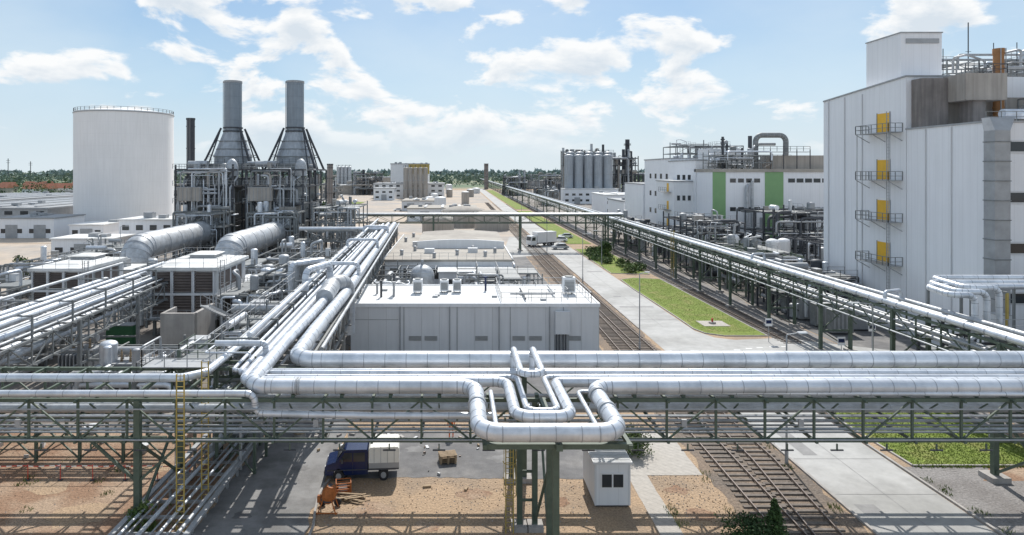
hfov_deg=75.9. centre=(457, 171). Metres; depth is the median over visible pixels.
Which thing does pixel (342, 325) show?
pipe bridge
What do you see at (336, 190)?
distant process plant
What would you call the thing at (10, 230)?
doors
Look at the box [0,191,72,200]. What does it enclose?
warehouse
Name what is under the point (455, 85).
sky
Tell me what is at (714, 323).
lawn manhole pad
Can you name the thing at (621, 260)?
shrub
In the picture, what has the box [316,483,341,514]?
cement mixer
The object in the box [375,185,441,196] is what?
windows
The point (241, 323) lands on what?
valve platform
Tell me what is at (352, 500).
timber planks
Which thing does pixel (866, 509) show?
road patches
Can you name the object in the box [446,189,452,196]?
storage tank
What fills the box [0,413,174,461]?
pipe support frame
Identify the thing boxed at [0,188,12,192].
walls
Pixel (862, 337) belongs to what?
yard ground
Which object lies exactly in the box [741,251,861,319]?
process unit
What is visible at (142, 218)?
roof
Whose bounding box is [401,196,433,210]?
warehouse
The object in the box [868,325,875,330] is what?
traffic sign
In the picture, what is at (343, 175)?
silo row
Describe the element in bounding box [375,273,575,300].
roof units
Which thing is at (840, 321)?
storage container
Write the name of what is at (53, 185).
roof
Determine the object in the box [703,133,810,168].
roof plant
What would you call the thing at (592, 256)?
shrub
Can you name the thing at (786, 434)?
street lamp
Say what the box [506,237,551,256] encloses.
concrete road
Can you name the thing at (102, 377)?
insulated pipeline
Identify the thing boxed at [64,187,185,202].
warehouse
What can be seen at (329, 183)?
chimney
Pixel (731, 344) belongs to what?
concrete road
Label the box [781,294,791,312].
storage container
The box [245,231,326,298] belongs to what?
process unit
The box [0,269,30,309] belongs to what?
process unit
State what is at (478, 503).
scattered stones
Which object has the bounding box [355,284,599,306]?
roof
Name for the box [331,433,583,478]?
asphalt yard
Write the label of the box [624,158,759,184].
roof
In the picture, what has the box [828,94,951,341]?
pilasters
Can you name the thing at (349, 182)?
distant hall
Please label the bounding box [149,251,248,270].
roof
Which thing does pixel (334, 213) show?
process unit
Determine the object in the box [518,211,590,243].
grass lawn
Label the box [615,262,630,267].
shrub
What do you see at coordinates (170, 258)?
platform
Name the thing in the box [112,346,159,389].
power transformer
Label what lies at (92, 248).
process unit
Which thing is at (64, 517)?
dirt patches
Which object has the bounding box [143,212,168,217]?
roof units
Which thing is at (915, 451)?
grass tufts
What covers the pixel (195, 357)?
valve platform
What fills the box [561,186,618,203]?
warehouse
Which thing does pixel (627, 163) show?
distant process plant
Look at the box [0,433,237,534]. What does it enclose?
brown ground
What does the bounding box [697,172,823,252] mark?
walls
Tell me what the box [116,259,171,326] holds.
process unit
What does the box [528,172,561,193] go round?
distant process plant
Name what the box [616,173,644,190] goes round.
distant process plant
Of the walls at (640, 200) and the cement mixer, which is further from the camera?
the walls at (640, 200)
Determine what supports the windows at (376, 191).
in the warehouse at (385, 193)
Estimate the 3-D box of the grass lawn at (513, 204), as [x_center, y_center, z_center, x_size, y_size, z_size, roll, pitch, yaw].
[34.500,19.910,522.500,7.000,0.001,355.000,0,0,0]
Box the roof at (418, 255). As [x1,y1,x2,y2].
[383,234,513,272]
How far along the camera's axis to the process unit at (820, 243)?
115.92 m
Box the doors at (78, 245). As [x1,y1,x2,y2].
[74,244,89,251]
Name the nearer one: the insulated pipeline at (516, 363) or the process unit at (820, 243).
the insulated pipeline at (516, 363)
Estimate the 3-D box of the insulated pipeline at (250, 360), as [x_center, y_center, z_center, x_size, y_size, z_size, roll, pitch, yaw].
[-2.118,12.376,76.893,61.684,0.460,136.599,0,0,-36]
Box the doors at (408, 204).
[407,203,431,206]
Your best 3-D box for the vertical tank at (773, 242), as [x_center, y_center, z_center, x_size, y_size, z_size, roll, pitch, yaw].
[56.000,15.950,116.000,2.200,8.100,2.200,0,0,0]
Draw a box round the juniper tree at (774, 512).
[763,498,790,534]
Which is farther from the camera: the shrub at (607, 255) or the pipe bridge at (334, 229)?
the shrub at (607, 255)
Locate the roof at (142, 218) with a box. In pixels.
[117,216,182,219]
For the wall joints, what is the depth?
69.97 m
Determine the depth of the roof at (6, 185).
593.72 m
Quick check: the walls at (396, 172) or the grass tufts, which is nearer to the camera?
the grass tufts
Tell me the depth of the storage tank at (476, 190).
592.99 m
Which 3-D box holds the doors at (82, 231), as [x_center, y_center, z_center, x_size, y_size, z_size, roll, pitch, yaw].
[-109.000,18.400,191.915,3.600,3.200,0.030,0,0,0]
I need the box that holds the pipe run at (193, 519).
[108,413,283,534]
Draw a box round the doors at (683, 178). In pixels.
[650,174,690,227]
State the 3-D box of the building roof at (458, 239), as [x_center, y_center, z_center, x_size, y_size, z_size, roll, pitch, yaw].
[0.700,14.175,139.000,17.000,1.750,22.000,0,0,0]
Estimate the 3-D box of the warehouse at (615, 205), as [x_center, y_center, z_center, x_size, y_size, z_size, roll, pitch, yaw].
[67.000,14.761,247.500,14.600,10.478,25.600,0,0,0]
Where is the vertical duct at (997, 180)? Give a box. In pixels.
[981,117,1014,341]
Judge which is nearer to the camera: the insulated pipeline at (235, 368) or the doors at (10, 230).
the insulated pipeline at (235, 368)
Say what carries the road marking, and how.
on the concrete road at (731, 344)
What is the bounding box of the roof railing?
[496,277,591,301]
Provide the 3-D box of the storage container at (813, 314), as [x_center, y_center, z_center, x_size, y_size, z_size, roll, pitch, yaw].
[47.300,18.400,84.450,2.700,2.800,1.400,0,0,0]
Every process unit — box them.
[0,234,126,299]
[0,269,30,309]
[0,308,97,372]
[53,335,219,389]
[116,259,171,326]
[219,263,287,339]
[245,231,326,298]
[312,194,367,256]
[369,260,417,283]
[457,260,542,283]
[609,209,678,259]
[663,209,745,274]
[703,233,803,296]
[736,200,823,257]
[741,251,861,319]
[783,232,823,264]
[916,312,1023,350]
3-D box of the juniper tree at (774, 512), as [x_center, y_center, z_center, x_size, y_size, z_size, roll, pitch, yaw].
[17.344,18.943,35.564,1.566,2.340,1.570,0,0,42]
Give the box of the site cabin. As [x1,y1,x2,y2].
[583,450,632,505]
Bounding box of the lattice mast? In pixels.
[965,22,970,70]
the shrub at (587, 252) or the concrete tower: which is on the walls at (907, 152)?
the concrete tower
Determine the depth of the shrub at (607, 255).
150.87 m
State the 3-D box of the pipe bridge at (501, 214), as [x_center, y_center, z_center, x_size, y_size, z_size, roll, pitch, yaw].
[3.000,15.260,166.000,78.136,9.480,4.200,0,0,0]
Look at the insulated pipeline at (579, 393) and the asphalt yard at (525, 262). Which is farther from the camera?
the asphalt yard at (525, 262)
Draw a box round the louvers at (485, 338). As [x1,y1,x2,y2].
[409,336,580,340]
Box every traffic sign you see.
[765,318,771,341]
[838,337,844,350]
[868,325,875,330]
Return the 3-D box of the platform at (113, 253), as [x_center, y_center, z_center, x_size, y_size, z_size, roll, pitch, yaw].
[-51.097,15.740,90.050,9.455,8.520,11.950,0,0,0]
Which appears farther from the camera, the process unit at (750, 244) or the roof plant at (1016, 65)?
the process unit at (750, 244)
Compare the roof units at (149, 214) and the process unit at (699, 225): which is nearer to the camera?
the process unit at (699, 225)
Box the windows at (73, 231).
[72,230,100,233]
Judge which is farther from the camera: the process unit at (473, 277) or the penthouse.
the process unit at (473, 277)
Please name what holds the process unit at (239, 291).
on the process yard ground at (146, 335)
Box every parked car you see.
[551,243,568,249]
[556,236,567,241]
[558,233,572,237]
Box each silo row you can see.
[337,165,350,183]
[403,165,427,198]
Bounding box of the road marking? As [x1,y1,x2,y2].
[733,346,785,349]
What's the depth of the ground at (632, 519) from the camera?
39.00 m
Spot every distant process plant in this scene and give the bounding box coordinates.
[322,178,342,198]
[352,170,382,194]
[502,170,528,194]
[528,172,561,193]
[538,180,560,205]
[561,144,605,187]
[613,149,638,191]
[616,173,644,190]
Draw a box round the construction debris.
[24,426,479,490]
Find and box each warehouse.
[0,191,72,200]
[0,196,174,216]
[0,212,85,237]
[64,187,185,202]
[68,219,118,234]
[357,175,390,181]
[373,181,444,198]
[373,187,396,199]
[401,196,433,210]
[406,203,477,220]
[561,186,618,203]
[591,191,624,212]
[607,197,624,224]
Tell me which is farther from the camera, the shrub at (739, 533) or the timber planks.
the timber planks
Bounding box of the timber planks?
[337,492,370,503]
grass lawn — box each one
[487,190,527,208]
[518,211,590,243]
[575,249,648,273]
[620,278,767,335]
[826,413,1023,466]
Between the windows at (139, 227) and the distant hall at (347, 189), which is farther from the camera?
the distant hall at (347, 189)
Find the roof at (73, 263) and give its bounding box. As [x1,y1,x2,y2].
[27,253,127,271]
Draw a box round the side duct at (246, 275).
[245,274,252,291]
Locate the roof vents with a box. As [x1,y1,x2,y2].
[393,233,512,258]
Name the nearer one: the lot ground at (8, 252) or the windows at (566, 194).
the lot ground at (8, 252)
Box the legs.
[153,311,232,335]
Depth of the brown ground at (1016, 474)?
43.23 m
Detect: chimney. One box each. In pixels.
[186,118,194,210]
[327,164,332,219]
[484,164,487,188]
[992,48,1006,115]
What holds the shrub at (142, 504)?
on the brown ground at (34, 520)
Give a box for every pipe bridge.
[0,261,167,446]
[0,361,1023,534]
[207,218,399,437]
[247,161,279,171]
[299,227,386,268]
[314,213,623,250]
[480,178,1023,437]
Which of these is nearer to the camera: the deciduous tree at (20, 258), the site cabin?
the site cabin
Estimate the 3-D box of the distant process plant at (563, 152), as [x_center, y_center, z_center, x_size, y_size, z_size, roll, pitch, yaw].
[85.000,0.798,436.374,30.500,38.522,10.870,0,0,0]
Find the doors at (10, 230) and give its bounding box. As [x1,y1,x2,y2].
[5,225,45,237]
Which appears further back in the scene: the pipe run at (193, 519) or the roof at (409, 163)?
the roof at (409, 163)
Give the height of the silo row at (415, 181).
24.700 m
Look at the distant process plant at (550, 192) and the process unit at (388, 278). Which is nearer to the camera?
the process unit at (388, 278)
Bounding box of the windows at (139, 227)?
[122,225,169,229]
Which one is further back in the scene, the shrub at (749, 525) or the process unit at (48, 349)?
the process unit at (48, 349)
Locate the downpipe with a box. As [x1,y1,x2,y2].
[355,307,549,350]
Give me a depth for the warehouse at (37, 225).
196.00 m
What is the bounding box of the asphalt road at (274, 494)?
[190,417,348,534]
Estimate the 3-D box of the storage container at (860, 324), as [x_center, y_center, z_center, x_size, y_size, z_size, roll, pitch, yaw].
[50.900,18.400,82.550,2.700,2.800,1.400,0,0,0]
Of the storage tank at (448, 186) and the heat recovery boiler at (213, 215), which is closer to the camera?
the heat recovery boiler at (213, 215)
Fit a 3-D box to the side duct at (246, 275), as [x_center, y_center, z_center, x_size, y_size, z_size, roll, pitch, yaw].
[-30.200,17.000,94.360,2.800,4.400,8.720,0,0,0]
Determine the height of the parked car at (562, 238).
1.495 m
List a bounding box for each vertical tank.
[727,234,738,277]
[766,239,778,249]
[778,238,790,255]
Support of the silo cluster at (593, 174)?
on the lot ground at (714, 282)
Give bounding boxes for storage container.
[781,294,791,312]
[796,296,817,318]
[810,302,835,325]
[826,308,853,332]
[846,305,871,328]
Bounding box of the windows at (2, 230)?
[1,229,49,232]
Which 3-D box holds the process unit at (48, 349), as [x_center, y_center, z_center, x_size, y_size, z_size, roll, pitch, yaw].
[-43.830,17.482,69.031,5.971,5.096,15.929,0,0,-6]
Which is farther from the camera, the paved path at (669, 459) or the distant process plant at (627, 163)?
the distant process plant at (627, 163)
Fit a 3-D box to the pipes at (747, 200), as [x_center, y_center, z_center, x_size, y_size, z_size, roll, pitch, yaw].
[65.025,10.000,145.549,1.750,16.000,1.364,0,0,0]
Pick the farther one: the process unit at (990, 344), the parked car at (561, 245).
the parked car at (561, 245)
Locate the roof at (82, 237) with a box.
[49,234,134,239]
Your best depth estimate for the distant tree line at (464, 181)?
880.06 m
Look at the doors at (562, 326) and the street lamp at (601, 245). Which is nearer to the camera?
the doors at (562, 326)
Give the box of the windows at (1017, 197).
[1011,140,1023,304]
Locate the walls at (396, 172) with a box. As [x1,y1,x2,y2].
[391,164,429,181]
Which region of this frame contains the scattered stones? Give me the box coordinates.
[1,433,736,534]
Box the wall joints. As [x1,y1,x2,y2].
[368,307,563,350]
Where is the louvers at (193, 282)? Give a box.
[150,263,241,317]
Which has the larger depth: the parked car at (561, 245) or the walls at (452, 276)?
the parked car at (561, 245)
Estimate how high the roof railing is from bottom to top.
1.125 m
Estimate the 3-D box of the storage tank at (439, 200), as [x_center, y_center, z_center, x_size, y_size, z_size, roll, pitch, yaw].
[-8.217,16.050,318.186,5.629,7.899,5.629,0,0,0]
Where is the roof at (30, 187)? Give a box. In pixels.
[28,184,47,188]
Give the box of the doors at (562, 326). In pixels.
[554,311,569,350]
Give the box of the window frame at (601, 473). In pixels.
[601,473,623,487]
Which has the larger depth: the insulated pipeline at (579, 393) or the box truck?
the box truck
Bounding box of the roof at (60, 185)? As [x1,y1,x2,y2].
[55,183,72,187]
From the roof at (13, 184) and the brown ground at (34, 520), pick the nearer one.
the brown ground at (34, 520)
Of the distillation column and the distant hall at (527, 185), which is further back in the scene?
the distant hall at (527, 185)
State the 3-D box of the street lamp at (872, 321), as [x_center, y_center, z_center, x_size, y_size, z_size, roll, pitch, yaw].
[37.135,16.000,60.000,2.370,8.000,0.240,0,0,0]
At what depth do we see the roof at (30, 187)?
565.73 m
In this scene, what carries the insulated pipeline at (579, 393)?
on the pipe bridge at (736, 406)
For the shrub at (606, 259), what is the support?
on the grass lawn at (612, 268)
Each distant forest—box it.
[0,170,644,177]
[0,173,641,182]
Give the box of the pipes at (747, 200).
[746,181,753,236]
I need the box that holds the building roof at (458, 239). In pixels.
[417,230,503,247]
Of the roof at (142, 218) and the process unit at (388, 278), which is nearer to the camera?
the process unit at (388, 278)
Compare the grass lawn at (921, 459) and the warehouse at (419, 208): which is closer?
the grass lawn at (921, 459)
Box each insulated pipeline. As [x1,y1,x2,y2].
[0,300,291,381]
[0,390,491,418]
[215,340,268,354]
[232,232,1023,371]
[238,224,1023,375]
[240,223,1023,422]
[245,222,1023,442]
[266,374,1023,409]
[290,222,1023,367]
[489,389,1023,422]
[510,347,545,377]
[926,275,1023,350]
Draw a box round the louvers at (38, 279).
[31,266,117,310]
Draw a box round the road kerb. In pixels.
[308,204,1005,534]
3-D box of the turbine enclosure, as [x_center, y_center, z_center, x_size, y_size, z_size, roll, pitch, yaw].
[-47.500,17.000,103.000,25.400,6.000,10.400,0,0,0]
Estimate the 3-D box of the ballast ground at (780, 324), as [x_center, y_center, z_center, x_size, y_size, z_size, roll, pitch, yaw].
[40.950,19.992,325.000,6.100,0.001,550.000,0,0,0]
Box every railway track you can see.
[485,202,811,534]
[507,197,801,342]
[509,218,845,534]
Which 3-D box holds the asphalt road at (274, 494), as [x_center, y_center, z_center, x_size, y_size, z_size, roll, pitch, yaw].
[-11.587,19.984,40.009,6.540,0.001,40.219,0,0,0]
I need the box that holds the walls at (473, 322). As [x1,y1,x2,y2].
[351,307,598,350]
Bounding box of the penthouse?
[865,32,942,86]
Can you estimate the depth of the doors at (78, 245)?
147.90 m
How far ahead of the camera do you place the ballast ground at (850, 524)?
43.24 m
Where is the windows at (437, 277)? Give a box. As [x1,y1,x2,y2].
[390,268,471,283]
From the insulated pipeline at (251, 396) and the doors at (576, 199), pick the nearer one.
the insulated pipeline at (251, 396)
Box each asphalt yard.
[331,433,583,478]
[350,256,601,393]
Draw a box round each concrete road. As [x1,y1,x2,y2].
[480,189,997,534]
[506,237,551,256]
[696,331,889,350]
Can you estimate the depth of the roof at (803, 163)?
150.00 m
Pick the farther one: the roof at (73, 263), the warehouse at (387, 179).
the warehouse at (387, 179)
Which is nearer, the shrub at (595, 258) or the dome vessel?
the dome vessel
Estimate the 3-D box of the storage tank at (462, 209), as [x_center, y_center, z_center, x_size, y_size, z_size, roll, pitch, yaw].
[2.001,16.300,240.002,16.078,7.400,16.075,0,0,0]
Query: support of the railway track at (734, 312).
on the ballast ground at (780, 324)
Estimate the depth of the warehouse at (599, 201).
309.72 m
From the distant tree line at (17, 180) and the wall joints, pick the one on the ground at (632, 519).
the distant tree line at (17, 180)
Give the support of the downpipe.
attached to the walls at (473, 322)
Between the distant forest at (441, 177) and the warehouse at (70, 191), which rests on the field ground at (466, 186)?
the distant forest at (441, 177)
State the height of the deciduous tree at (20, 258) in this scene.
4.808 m
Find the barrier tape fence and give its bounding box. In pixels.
[0,465,191,480]
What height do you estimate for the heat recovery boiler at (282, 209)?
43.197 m
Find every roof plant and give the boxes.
[663,136,751,158]
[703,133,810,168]
[942,42,1023,120]
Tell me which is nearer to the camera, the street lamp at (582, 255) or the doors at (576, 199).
the street lamp at (582, 255)
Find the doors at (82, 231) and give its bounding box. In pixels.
[80,229,91,233]
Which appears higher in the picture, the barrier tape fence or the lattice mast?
the lattice mast
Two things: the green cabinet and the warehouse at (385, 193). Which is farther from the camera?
the warehouse at (385, 193)
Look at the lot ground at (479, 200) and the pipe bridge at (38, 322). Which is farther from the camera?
the lot ground at (479, 200)
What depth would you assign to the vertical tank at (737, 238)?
123.14 m
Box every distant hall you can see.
[333,183,361,194]
[347,181,378,193]
[526,180,561,188]
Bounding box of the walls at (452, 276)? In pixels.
[385,262,513,283]
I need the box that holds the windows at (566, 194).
[565,193,588,200]
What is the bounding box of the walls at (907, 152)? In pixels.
[824,77,1023,348]
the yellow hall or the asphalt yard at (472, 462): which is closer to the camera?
the asphalt yard at (472, 462)
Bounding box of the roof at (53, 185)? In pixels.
[41,183,57,188]
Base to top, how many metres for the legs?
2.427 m
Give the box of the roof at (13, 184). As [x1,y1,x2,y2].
[2,182,18,186]
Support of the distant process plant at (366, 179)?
on the lot ground at (381, 206)
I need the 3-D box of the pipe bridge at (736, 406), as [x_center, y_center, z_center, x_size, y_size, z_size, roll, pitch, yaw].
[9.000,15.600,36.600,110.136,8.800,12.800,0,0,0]
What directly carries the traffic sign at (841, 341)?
on the concrete road at (731, 344)
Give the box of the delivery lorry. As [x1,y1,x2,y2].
[526,231,555,246]
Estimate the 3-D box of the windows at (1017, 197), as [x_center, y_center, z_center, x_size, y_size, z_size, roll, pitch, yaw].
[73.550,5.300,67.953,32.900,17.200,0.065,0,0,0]
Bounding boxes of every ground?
[0,189,1023,534]
[0,190,406,242]
[0,244,50,291]
[0,244,384,426]
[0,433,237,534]
[5,175,636,188]
[389,190,526,250]
[492,203,868,534]
[499,193,1017,426]
[501,190,775,301]
[747,302,1023,426]
[904,467,1023,534]
[983,467,1023,480]
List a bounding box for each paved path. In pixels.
[627,433,701,474]
[631,475,683,534]
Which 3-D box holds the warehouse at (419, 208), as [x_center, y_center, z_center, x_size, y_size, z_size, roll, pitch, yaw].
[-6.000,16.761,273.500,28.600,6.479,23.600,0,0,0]
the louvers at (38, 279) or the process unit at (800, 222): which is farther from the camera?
the process unit at (800, 222)
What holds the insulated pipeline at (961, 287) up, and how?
on the yard ground at (862, 337)
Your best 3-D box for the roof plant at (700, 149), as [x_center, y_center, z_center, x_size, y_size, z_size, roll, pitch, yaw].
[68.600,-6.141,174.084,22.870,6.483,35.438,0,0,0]
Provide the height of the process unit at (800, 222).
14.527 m
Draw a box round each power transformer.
[57,334,99,372]
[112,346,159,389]
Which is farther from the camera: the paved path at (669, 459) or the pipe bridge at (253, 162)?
the pipe bridge at (253, 162)
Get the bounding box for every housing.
[35,261,123,299]
[153,260,244,316]
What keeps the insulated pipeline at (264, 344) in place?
on the pipe bridge at (342, 325)
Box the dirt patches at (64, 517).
[23,422,717,532]
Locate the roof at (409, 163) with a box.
[390,163,429,164]
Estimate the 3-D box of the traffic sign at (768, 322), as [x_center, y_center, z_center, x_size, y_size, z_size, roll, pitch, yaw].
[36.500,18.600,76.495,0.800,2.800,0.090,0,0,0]
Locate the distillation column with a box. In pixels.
[613,139,630,187]
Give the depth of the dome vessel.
90.74 m
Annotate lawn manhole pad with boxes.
[697,318,729,325]
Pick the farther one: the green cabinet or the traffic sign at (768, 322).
the traffic sign at (768, 322)
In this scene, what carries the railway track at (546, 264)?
on the ballast ground at (850, 524)
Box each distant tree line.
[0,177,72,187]
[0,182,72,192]
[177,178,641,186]
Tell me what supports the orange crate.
on the ground at (632, 519)
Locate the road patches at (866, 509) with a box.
[568,255,938,534]
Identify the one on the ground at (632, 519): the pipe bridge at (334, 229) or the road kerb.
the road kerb
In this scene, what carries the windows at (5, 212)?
in the warehouse at (61, 205)
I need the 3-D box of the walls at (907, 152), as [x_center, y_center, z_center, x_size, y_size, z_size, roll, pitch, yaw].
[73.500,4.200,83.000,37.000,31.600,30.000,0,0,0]
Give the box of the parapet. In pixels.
[823,75,1023,129]
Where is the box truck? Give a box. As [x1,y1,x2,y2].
[324,434,399,480]
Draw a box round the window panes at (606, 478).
[602,474,622,486]
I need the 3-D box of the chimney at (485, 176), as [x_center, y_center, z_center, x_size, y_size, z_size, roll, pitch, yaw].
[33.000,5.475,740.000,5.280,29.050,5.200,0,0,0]
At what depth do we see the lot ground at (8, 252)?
163.31 m
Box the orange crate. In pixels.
[336,477,350,493]
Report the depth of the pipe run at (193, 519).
38.40 m
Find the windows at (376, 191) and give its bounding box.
[376,191,391,197]
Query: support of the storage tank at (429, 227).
on the lot ground at (479, 200)
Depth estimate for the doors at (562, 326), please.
69.40 m
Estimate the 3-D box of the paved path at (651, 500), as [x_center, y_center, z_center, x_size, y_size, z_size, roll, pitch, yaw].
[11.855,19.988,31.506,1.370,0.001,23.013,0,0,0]
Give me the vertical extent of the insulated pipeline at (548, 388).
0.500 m
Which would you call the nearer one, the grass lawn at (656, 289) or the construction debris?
the construction debris
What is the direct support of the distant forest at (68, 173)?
on the field ground at (466, 186)
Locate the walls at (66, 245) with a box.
[51,236,131,257]
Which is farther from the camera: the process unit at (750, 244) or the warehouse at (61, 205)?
the warehouse at (61, 205)
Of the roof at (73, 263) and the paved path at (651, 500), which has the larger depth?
the roof at (73, 263)
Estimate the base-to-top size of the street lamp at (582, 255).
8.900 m
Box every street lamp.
[582,233,590,281]
[593,230,601,263]
[639,272,649,350]
[785,331,807,463]
[848,302,873,350]
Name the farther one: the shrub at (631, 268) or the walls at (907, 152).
the shrub at (631, 268)
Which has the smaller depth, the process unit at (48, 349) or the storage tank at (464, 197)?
the process unit at (48, 349)
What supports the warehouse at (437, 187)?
on the lot ground at (381, 206)
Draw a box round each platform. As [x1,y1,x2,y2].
[30,250,126,319]
[141,334,277,473]
[143,248,254,331]
[200,291,300,393]
[255,239,352,321]
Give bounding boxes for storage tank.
[72,106,173,221]
[422,216,453,232]
[434,196,445,204]
[441,206,483,227]
[445,184,451,192]
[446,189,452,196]
[461,191,468,203]
[467,189,473,196]
[472,188,479,193]
[474,210,508,230]
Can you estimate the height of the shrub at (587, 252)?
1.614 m
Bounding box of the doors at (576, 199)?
[574,197,579,203]
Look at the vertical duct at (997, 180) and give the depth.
66.20 m
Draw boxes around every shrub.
[124,499,156,530]
[580,250,600,254]
[587,252,599,259]
[591,256,603,260]
[597,253,612,257]
[599,256,614,263]
[614,257,629,263]
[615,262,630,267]
[619,422,654,457]
[621,264,639,272]
[629,261,646,270]
[714,507,782,534]
[727,528,762,534]
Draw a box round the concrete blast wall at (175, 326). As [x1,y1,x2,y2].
[160,303,214,357]
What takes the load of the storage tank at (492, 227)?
on the lot ground at (479, 200)
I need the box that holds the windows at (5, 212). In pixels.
[4,211,43,214]
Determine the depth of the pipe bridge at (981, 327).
73.13 m
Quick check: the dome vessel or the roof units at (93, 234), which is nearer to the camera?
the dome vessel
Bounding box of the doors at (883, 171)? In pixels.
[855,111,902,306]
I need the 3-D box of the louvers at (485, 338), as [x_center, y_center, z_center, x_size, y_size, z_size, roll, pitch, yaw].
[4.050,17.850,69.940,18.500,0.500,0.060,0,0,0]
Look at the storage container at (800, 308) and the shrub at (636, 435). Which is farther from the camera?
the storage container at (800, 308)
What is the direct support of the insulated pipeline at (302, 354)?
on the pipe bridge at (736, 406)
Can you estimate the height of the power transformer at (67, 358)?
3.941 m
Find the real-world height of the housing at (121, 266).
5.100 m
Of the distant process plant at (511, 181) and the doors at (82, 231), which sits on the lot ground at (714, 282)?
the distant process plant at (511, 181)
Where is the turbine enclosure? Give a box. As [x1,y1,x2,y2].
[124,258,146,269]
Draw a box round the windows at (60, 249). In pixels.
[55,247,73,252]
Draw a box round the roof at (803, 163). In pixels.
[694,155,823,171]
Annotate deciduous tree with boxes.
[12,255,38,279]
[597,239,612,254]
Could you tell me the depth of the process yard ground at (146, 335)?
71.37 m
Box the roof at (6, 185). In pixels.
[0,183,13,187]
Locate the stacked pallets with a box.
[438,450,456,464]
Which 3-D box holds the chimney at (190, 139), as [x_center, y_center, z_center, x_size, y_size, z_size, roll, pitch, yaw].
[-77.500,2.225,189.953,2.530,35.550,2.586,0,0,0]
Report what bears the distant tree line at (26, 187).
on the ground at (632, 519)
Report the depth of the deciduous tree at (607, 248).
151.48 m
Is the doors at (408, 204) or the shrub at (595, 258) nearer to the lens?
the shrub at (595, 258)
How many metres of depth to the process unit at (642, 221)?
163.84 m
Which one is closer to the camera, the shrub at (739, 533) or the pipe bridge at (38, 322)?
the shrub at (739, 533)
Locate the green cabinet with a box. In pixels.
[105,322,135,343]
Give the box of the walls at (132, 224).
[119,220,182,233]
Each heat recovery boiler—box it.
[120,80,266,262]
[214,80,326,261]
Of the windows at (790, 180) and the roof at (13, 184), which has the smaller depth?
the windows at (790, 180)
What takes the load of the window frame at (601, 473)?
in the site cabin
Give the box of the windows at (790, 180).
[730,178,823,237]
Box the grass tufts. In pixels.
[13,279,1023,534]
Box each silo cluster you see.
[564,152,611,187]
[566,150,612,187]
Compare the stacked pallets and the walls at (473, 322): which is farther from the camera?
the walls at (473, 322)
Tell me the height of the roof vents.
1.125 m
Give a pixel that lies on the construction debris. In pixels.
(318, 449)
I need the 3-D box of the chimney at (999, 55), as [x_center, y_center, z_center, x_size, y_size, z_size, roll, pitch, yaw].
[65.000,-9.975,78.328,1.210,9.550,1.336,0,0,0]
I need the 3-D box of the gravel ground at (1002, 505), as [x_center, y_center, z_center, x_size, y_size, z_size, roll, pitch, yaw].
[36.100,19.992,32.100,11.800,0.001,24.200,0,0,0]
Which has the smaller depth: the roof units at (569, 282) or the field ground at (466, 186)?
the roof units at (569, 282)
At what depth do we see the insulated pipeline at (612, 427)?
36.59 m
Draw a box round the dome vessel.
[406,259,435,283]
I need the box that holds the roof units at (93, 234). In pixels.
[88,232,110,236]
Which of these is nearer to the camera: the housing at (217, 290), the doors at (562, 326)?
the doors at (562, 326)
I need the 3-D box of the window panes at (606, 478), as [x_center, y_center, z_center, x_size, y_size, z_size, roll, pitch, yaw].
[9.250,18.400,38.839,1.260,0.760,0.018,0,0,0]
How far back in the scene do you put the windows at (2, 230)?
195.94 m
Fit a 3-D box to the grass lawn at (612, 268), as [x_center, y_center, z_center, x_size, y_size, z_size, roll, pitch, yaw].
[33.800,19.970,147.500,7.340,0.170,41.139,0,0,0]
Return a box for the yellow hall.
[409,164,428,173]
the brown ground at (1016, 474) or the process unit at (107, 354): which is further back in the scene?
the process unit at (107, 354)
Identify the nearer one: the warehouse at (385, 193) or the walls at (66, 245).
the walls at (66, 245)
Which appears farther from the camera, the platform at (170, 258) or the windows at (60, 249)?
the windows at (60, 249)
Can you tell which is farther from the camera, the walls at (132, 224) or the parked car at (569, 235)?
the parked car at (569, 235)
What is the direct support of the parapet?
on the walls at (907, 152)
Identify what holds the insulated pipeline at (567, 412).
on the pipe bridge at (736, 406)
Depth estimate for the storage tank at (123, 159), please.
222.22 m
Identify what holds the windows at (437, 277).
attached to the walls at (452, 276)
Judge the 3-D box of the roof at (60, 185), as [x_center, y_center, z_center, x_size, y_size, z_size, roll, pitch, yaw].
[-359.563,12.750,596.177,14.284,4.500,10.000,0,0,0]
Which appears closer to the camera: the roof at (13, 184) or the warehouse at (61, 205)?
the warehouse at (61, 205)
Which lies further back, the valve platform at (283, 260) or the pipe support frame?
the valve platform at (283, 260)
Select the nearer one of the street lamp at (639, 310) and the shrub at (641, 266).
the street lamp at (639, 310)
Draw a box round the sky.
[0,0,1023,172]
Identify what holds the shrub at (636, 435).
on the paved path at (669, 459)
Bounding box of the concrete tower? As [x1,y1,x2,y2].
[912,73,1023,127]
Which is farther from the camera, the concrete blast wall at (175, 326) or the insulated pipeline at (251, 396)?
the concrete blast wall at (175, 326)
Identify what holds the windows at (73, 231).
in the warehouse at (111, 226)
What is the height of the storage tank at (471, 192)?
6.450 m
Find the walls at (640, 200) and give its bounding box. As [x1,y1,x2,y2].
[625,159,759,252]

